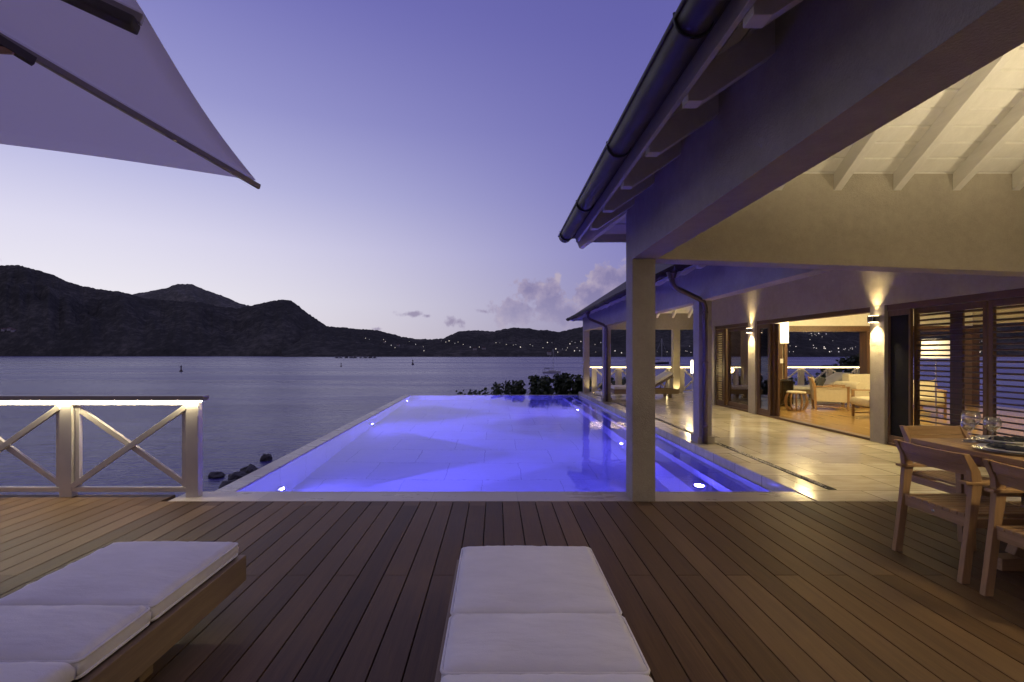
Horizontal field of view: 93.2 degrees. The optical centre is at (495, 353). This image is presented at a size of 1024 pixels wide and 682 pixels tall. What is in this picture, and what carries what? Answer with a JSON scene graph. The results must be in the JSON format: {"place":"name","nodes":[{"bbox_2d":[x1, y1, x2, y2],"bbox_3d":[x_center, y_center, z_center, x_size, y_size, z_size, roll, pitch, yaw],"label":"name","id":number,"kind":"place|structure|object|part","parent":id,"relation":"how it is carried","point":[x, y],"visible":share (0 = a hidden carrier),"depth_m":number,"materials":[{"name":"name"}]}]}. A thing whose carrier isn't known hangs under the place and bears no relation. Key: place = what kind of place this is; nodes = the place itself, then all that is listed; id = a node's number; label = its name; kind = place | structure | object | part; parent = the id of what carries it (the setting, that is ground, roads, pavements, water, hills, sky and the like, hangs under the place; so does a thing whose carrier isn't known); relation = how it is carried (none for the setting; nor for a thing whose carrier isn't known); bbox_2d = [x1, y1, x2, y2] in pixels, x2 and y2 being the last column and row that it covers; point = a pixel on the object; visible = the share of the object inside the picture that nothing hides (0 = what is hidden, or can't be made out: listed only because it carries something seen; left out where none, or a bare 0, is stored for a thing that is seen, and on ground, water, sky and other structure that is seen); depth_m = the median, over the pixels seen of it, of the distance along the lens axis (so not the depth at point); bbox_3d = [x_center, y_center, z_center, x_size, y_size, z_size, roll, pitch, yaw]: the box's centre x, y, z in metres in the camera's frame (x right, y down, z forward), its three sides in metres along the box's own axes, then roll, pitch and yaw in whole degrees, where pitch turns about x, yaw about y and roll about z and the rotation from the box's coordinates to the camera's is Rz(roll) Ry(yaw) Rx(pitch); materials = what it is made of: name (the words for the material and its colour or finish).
{"place":"outdoors","nodes":[
{"label":"outdoors","id":0,"kind":"place"},
{"bbox_2d":[0,265,325,355],"bbox_3d":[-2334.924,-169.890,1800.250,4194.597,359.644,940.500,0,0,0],"label":"hill","id":1,"kind":"structure","parent":0,"point":[44,313],"depth_m":1503.34,"materials":[{"name":"plant"}]},
{"bbox_2d":[132,284,248,308],"bbox_3d":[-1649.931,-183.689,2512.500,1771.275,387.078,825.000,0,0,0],"label":"hill","id":2,"kind":"structure","parent":0,"point":[186,292],"depth_m":2515.34,"materials":[{"name":"plant"}]},
{"bbox_2d":[0,0,680,338],"label":"sky","id":3,"kind":"structure","parent":0,"point":[420,167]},
{"bbox_2d":[335,356,375,357],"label":"islet","id":4,"kind":"object","parent":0,"point":[355,357],"visible":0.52,"depth_m":741.65,"materials":[{"name":"black stone"}]},
{"bbox_2d":[0,495,1023,681],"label":"deck","id":5,"kind":"structure","parent":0,"point":[702,591],"depth_m":2.88,"materials":[{"name":"brown wood"}]},
{"bbox_2d":[0,395,208,496],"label":"railing","id":6,"kind":"object","parent":5,"relation":"on","point":[69,479],"visible":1,"depth_m":4.55,"materials":[{"name":"white wood"}]},
{"bbox_2d":[0,541,245,681],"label":"sun lounger","id":7,"kind":"object","parent":5,"relation":"on","point":[134,611],"visible":1,"depth_m":1.97,"materials":[{"name":"white fabric"}]},
{"bbox_2d":[0,0,260,188],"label":"parasol","id":8,"kind":"object","parent":5,"relation":"on","point":[101,78],"visible":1,"depth_m":1.91,"materials":[{"name":"white fabric"}]},
{"bbox_2d":[434,545,652,681],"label":"sun lounger","id":9,"kind":"object","parent":5,"relation":"on","point":[518,613],"visible":1,"depth_m":1.78,"materials":[{"name":"white fabric"}]},
{"bbox_2d":[558,0,1023,500],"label":"dining pavilion","id":10,"kind":"structure","parent":5,"relation":"on","point":[872,135],"depth_m":3.42,"materials":[{"name":"beige paint"}]},
{"bbox_2d":[892,439,1023,583],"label":"dining chair","id":11,"kind":"object","parent":5,"relation":"on","point":[968,507],"visible":0.88,"depth_m":3.00,"materials":[{"name":"brown wood"}]},
{"bbox_2d":[899,425,1023,541],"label":"dining chair","id":12,"kind":"object","parent":5,"relation":"on","point":[929,478],"visible":0.4,"depth_m":3.85,"materials":[{"name":"brown wood"}]},
{"bbox_2d":[911,438,1023,570],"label":"dining table","id":13,"kind":"object","parent":5,"relation":"on","point":[1012,559],"visible":0.62,"depth_m":3.04,"materials":[{"name":"brown wood"}]},
{"bbox_2d":[960,419,975,442],"bbox_3d":[3.250,0.530,3.330,0.079,0.159,0.079,0,0,0],"label":"wine glass","id":14,"kind":"object","parent":13,"relation":"on","point":[968,430],"visible":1,"depth_m":3.32,"materials":[{"name":"clear glass"}]},
{"bbox_2d":[961,411,980,441],"bbox_3d":[3.310,0.506,3.370,0.103,0.207,0.103,0,0,0],"label":"wine glass","id":15,"kind":"object","parent":13,"relation":"on","point":[971,425],"visible":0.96,"depth_m":3.36,"materials":[{"name":"clear glass"}]},
{"bbox_2d":[983,417,1001,442],"bbox_3d":[3.320,0.517,3.235,0.092,0.185,0.092,0,0,0],"label":"wine glass","id":16,"kind":"object","parent":13,"relation":"on","point":[993,430],"visible":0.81,"depth_m":3.22,"materials":[{"name":"clear glass"}]},
{"bbox_2d":[971,436,1023,445],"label":"charger plate","id":17,"kind":"object","parent":13,"relation":"on","point":[975,438],"visible":0.31,"depth_m":3.34,"materials":[{"name":"metal"}]},
{"bbox_2d":[975,435,1023,443],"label":"dinner plate","id":18,"kind":"object","parent":17,"relation":"on","point":[985,437],"visible":0.62,"depth_m":3.31,"materials":[{"name":"white ceramic"}]},
{"bbox_2d":[988,436,1023,441],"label":"napkin","id":19,"kind":"object","parent":18,"relation":"on","point":[1007,438],"visible":0.93,"depth_m":3.29,"materials":[{"name":"grey fabric"}]},
{"bbox_2d":[972,445,1023,455],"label":"charger plate","id":20,"kind":"object","parent":13,"relation":"on","point":[978,447],"visible":0.37,"depth_m":3.00,"materials":[{"name":"metal"}]},
{"bbox_2d":[977,443,1023,453],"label":"dinner plate","id":21,"kind":"object","parent":20,"relation":"on","point":[983,445],"visible":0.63,"depth_m":3.03,"materials":[{"name":"white ceramic"}]},
{"bbox_2d":[986,443,1023,451],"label":"napkin","id":22,"kind":"object","parent":21,"relation":"on","point":[1009,447],"visible":0.95,"depth_m":3.00,"materials":[{"name":"grey fabric"}]},
{"bbox_2d":[980,459,1023,595],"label":"dining chair","id":23,"kind":"object","parent":5,"relation":"on","point":[1002,476],"visible":1,"depth_m":2.69,"materials":[{"name":"brown wood"}]},
{"bbox_2d":[0,356,1023,499],"bbox_3d":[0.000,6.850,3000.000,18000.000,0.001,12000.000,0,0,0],"label":"sea","id":24,"kind":"structure","parent":0,"point":[255,408],"depth_m":85.59,"materials":[{"name":"blue liquid"}]},
{"bbox_2d":[207,471,225,478],"bbox_3d":[-15.578,6.783,26.935,0.875,0.459,0.981,0,0,-23],"label":"rock","id":25,"kind":"object","parent":24,"relation":"in","point":[212,475],"visible":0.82,"depth_m":26.71,"materials":[{"name":"black stone"}]},
{"bbox_2d":[219,479,236,488],"bbox_3d":[-13.587,6.764,24.637,1.023,0.654,0.985,0,0,-7],"label":"rock","id":26,"kind":"object","parent":24,"relation":"in","point":[224,483],"visible":0.33,"depth_m":24.46,"materials":[{"name":"black stone"}]},
{"bbox_2d":[228,471,247,479],"bbox_3d":[-13.878,6.727,26.021,1.020,0.826,1.237,0,0,-19],"label":"rock","id":27,"kind":"object","parent":24,"relation":"in","point":[237,475],"visible":0.4,"depth_m":25.71,"materials":[{"name":"black stone"}]},
{"bbox_2d":[240,464,258,473],"bbox_3d":[-13.945,6.733,27.427,1.145,0.945,1.224,0,0,12],"label":"rock","id":28,"kind":"object","parent":24,"relation":"in","point":[249,468],"visible":0.43,"depth_m":27.09,"materials":[{"name":"black stone"}]},
{"bbox_2d":[260,454,272,460],"bbox_3d":[-14.809,6.783,31.159,0.643,0.675,0.876,0,0,20],"label":"rock","id":29,"kind":"object","parent":24,"relation":"in","point":[266,457],"visible":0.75,"depth_m":30.96,"materials":[{"name":"black stone"}]},
{"bbox_2d":[542,352,560,372],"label":"sailboat","id":30,"kind":"object","parent":24,"relation":"on","point":[551,371],"visible":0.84,"depth_m":171.97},
{"bbox_2d":[655,339,668,363],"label":"sailboat","id":31,"kind":"object","parent":24,"relation":"on","point":[661,362],"visible":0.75,"depth_m":322.59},
{"bbox_2d":[282,322,1023,356],"bbox_3d":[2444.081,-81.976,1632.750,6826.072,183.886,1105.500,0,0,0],"label":"hill","id":32,"kind":"structure","parent":0,"point":[328,341],"depth_m":1227.65,"materials":[{"name":"plant"}]},
{"bbox_2d":[579,392,1020,501],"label":"terrace","id":33,"kind":"structure","parent":0,"point":[849,468],"depth_m":6.61,"materials":[{"name":"tile"}]},
{"bbox_2d":[590,366,671,391],"bbox_3d":[4.705,0.885,16.950,2.870,0.930,0.100,0,0,0],"label":"railing","id":34,"kind":"object","parent":33,"relation":"on","point":[618,370],"visible":0.45,"depth_m":16.93,"materials":[{"name":"white wood"}]},
{"bbox_2d":[611,371,678,397],"bbox_3d":[4.585,0.955,15.100,1.990,0.790,0.726,0,0,0],"label":"sun lounger","id":35,"kind":"object","parent":33,"relation":"on","point":[662,377],"visible":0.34,"depth_m":14.77,"materials":[{"name":"brown wood"}]},
{"bbox_2d":[680,366,691,391],"bbox_3d":[7.850,0.885,16.950,2.860,0.930,0.100,0,0,0],"label":"railing","id":36,"kind":"object","parent":33,"relation":"on","point":[683,387],"visible":0.13,"depth_m":16.93,"materials":[{"name":"white wood"}]},
{"bbox_2d":[687,360,692,401],"bbox_3d":[5.500,0.760,13.550,0.260,1.180,0.260,0,0,0],"label":"floor lamp","id":37,"kind":"object","parent":33,"relation":"on","point":[692,379],"visible":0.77,"depth_m":13.54,"materials":[{"name":"white"}]},
{"bbox_2d":[593,393,836,489],"bbox_3d":[3.340,1.347,10.700,0.080,0.004,11.800,0,0,0],"label":"drain channel","id":38,"kind":"object","parent":33,"relation":"on","point":[824,486],"visible":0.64,"depth_m":6.06,"materials":[{"name":"beige stone"}]},
{"bbox_2d":[594,393,825,487],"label":"pebbles","id":39,"kind":"object","parent":38,"relation":"on","point":[799,475],"visible":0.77,"depth_m":5.96,"materials":[{"name":"grey gravel"}]},
{"bbox_2d":[566,264,1023,466],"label":"house","id":40,"kind":"structure","parent":33,"relation":"on","point":[718,310],"depth_m":7.36,"materials":[{"name":"beige paint"}]},
{"bbox_2d":[716,329,725,404],"bbox_3d":[5.860,0.337,12.600,0.060,1.954,0.480,0,0,0],"label":"louvre door","id":41,"kind":"structure","parent":40,"relation":"in","point":[723,402],"depth_m":12.55,"materials":[{"name":"brown wood"}]},
{"bbox_2d":[728,327,747,409],"bbox_3d":[5.930,0.337,11.740,0.044,1.954,1.200,0,0,0],"label":"sliding door","id":42,"kind":"structure","parent":40,"relation":"in","point":[737,337],"depth_m":11.82,"materials":[{"name":"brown wood"}]},
{"bbox_2d":[746,328,752,332],"bbox_3d":[5.744,-0.527,10.970,0.107,0.103,0.110,0,0,0],"label":"wall lamp","id":43,"kind":"object","parent":40,"relation":"attached to","point":[749,330],"visible":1,"depth_m":10.91,"materials":[{"name":"metal"}]},
{"bbox_2d":[757,324,771,414],"bbox_3d":[5.860,0.337,10.555,0.044,1.954,0.510,0,0,0],"label":"sliding door","id":44,"kind":"structure","parent":40,"relation":"in","point":[764,332],"depth_m":10.55,"materials":[{"name":"brown wood"}]},
{"bbox_2d":[772,324,775,415],"bbox_3d":[5.910,0.337,10.515,0.044,1.954,0.550,0,0,0],"label":"sliding door","id":45,"kind":"structure","parent":40,"relation":"in","point":[773,325],"depth_m":10.24,"materials":[{"name":"brown wood"}]},
{"bbox_2d":[776,323,779,415],"bbox_3d":[5.960,0.337,10.475,0.044,1.954,0.590,0,0,0],"label":"sliding door","id":46,"kind":"structure","parent":40,"relation":"in","point":[778,324],"depth_m":10.18,"materials":[{"name":"brown wood"}]},
{"bbox_2d":[775,322,788,342],"bbox_3d":[6.800,-0.675,11.600,0.280,0.850,0.280,0,0,0],"label":"pendant lamp","id":47,"kind":"object","parent":40,"relation":"hanging from","point":[784,332],"visible":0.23,"depth_m":11.46,"materials":[{"name":"white"}]},
{"bbox_2d":[867,316,879,322],"bbox_3d":[5.744,-0.527,7.360,0.107,0.103,0.110,0,0,0],"label":"wall lamp","id":48,"kind":"object","parent":40,"relation":"attached to","point":[873,319],"visible":1,"depth_m":7.31,"materials":[{"name":"metal"}]},
{"bbox_2d":[888,308,912,442],"bbox_3d":[5.865,0.337,7.015,0.044,1.954,0.390,0,0,0],"label":"sliding door","id":49,"kind":"structure","parent":40,"relation":"in","point":[900,322],"depth_m":7.02,"materials":[{"name":"brown wood"}]},
{"bbox_2d":[914,301,988,448],"bbox_3d":[5.965,0.337,6.350,0.090,1.954,1.020,0,0,0],"label":"louvre door","id":50,"kind":"structure","parent":40,"relation":"in","point":[957,312],"depth_m":6.27,"materials":[{"name":"brown wood"}]},
{"bbox_2d":[989,297,1023,437],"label":"louvre door","id":51,"kind":"structure","parent":40,"relation":"in","point":[993,304],"depth_m":5.63,"materials":[{"name":"brown wood"}]},
{"bbox_2d":[793,372,851,397],"bbox_3d":[9.985,0.962,15.000,1.990,0.775,0.726,0,0,0],"label":"sun lounger","id":52,"kind":"object","parent":33,"relation":"on","point":[833,378],"visible":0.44,"depth_m":14.75,"materials":[{"name":"white fabric"}]},
{"bbox_2d":[787,366,858,384],"bbox_3d":[11.180,0.885,16.950,3.240,0.930,0.100,0,0,0],"label":"railing","id":53,"kind":"object","parent":33,"relation":"on","point":[829,370],"visible":0.38,"depth_m":16.93,"materials":[{"name":"white wood"}]},
{"bbox_2d":[718,404,1023,467],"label":"indoor floor","id":54,"kind":"structure","parent":0,"point":[842,419],"depth_m":10.11,"materials":[{"name":"beige tile"}]},
{"bbox_2d":[780,379,792,405],"bbox_3d":[7.350,1.010,12.543,0.500,0.680,0.415,0,0,0],"label":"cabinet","id":55,"kind":"object","parent":54,"relation":"on","point":[786,385],"visible":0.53,"depth_m":12.34,"materials":[{"name":"brown wood"}]},
{"bbox_3d":[7.230,0.985,12.342,0.220,0.590,0.014,0,0,0],"label":"door","id":56,"kind":"part","parent":55,"relation":"part of","materials":[{"name":"brown wood"}]},
{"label":"door","id":57,"kind":"part","parent":55,"relation":"part of","materials":[{"name":"black wood"}]},
{"bbox_2d":[784,391,808,410],"bbox_3d":[7.140,1.120,11.500,0.497,0.460,0.497,0,0,0],"label":"drum stool","id":58,"kind":"object","parent":54,"relation":"on","point":[801,405],"visible":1,"depth_m":11.40,"materials":[{"name":"brown wood"}]},
{"bbox_2d":[808,376,850,410],"bbox_3d":[8.161,0.961,11.871,0.809,0.779,0.740,0,0,28],"label":"lounge chair","id":59,"kind":"object","parent":54,"relation":"on","point":[832,393],"visible":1,"depth_m":11.60,"materials":[{"name":"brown wood"}]},
{"bbox_2d":[815,376,825,385],"bbox_3d":[7.973,0.764,11.950,0.139,0.400,0.480,25,11,26],"label":"throw cushion","id":60,"kind":"object","parent":59,"relation":"on","point":[820,381],"visible":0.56,"depth_m":11.73,"materials":[{"name":"fabric"}]},
{"bbox_2d":[834,374,922,407],"bbox_3d":[9.850,0.940,12.355,1.899,0.820,0.810,0,0,0],"label":"sofa","id":61,"kind":"object","parent":54,"relation":"on","point":[856,381],"visible":0.1,"depth_m":12.50,"materials":[{"name":"beige fabric"}]},
{"bbox_2d":[850,383,913,419],"bbox_3d":[8.064,0.961,10.142,0.809,0.779,0.740,0,0,10],"label":"lounge chair","id":62,"kind":"object","parent":54,"relation":"on","point":[860,397],"visible":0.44,"depth_m":10.48,"materials":[{"name":"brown wood"}]},
{"bbox_2d":[913,379,946,417],"bbox_3d":[9.322,0.961,10.639,0.740,0.779,0.809,0,0,30],"label":"lounge chair","id":63,"kind":"object","parent":54,"relation":"on","point":[932,394],"visible":0.28,"depth_m":10.38,"materials":[{"name":"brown wood"}]},
{"bbox_2d":[921,341,949,425],"bbox_3d":[8.050,0.540,8.850,0.420,1.620,0.418,0,0,0],"label":"floor lamp","id":64,"kind":"object","parent":54,"relation":"on","point":[935,347],"visible":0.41,"depth_m":8.75,"materials":[{"name":"white fabric"}]},
{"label":"ground","id":65,"kind":"structure","parent":0,"visible":0},
{"bbox_2d":[456,389,477,394],"bbox_3d":[-1.094,2.692,18.975,0.998,2.542,2.042,0,0,-7],"label":"shrub","id":66,"kind":"object","parent":65,"relation":"on","point":[460,393],"visible":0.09,"depth_m":19.72,"materials":[{"name":"green plant"}]},
{"bbox_2d":[469,387,489,394],"bbox_3d":[-0.672,2.630,18.622,0.994,2.663,2.050,0,0,0],"label":"shrub","id":67,"kind":"object","parent":65,"relation":"on","point":[479,392],"visible":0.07,"depth_m":18.73,"materials":[{"name":"green plant"}]},
{"bbox_2d":[490,380,520,394],"bbox_3d":[0.346,2.514,18.874,1.520,2.895,1.994,0,0,0],"label":"shrub","id":68,"kind":"object","parent":65,"relation":"on","point":[511,390],"visible":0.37,"depth_m":18.56,"materials":[{"name":"green plant"}]},
{"bbox_2d":[511,374,554,394],"bbox_3d":[1.469,2.385,18.940,1.788,3.152,1.707,0,0,0],"label":"shrub","id":69,"kind":"object","parent":65,"relation":"on","point":[541,386],"visible":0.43,"depth_m":18.66,"materials":[{"name":"green plant"}]},
{"bbox_2d":[553,372,591,394],"bbox_3d":[3.139,2.356,19.734,1.836,3.206,1.545,0,0,0],"label":"shrub","id":70,"kind":"object","parent":65,"relation":"on","point":[564,383],"visible":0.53,"depth_m":19.46,"materials":[{"name":"green plant"}]},
{"bbox_2d":[598,377,625,391],"bbox_3d":[5.286,2.449,19.949,2.083,3.032,1.589,0,0,0],"label":"shrub","id":71,"kind":"object","parent":65,"relation":"on","point":[623,381],"visible":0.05,"depth_m":19.93,"materials":[{"name":"green plant"}]},
{"bbox_2d":[787,372,825,384],"bbox_3d":[12.634,2.339,19.857,1.954,3.242,1.245,0,0,38],"label":"shrub","id":72,"kind":"object","parent":65,"relation":"on","point":[807,381],"visible":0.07,"depth_m":19.54,"materials":[{"name":"green plant"}]},
{"bbox_2d":[820,354,858,374],"bbox_3d":[15.457,1.976,20.916,2.077,3.968,1.831,0,0,-16],"label":"shrub","id":73,"kind":"object","parent":65,"relation":"on","point":[851,361],"visible":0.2,"depth_m":20.91,"materials":[{"name":"green plant"}]},
{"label":"foundation","id":74,"kind":"structure","parent":65,"relation":"on","visible":0},
{"bbox_2d":[462,515,545,545],"bbox_3d":[0.000,1.585,0.710,18.000,0.230,7.820,0,0,0],"label":"deck base","id":75,"kind":"object","parent":74,"relation":"on","point":[503,531],"depth_m":4.01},
{"bbox_2d":[468,395,771,514],"bbox_3d":[-0.100,2.580,10.873,6.260,2.340,12.855,0,0,0],"label":"pool basin","id":76,"kind":"object","parent":74,"relation":"in","point":[659,435],"visible":0.04,"depth_m":6.57,"materials":[{"name":"tile"}]},
{"bbox_2d":[214,395,409,491],"bbox_3d":[-3.005,1.474,11.023,0.220,0.031,12.562,0,0,-1],"label":"pool rim","id":77,"kind":"object","parent":76,"relation":"on","point":[248,479],"visible":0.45,"depth_m":6.93,"materials":[{"name":"stone"}]},
{"bbox_2d":[169,492,813,506],"bbox_3d":[-0.040,1.379,4.588,5.940,0.058,0.315,0,0,0],"label":"pool coping","id":78,"kind":"object","parent":76,"relation":"on","point":[492,496],"visible":0.56,"depth_m":4.58,"materials":[{"name":"stone"}]},
{"bbox_2d":[237,395,770,491],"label":"pool water","id":79,"kind":"structure","parent":76,"relation":"in","point":[493,443],"depth_m":6.99,"materials":[{"name":"blue liquid"}]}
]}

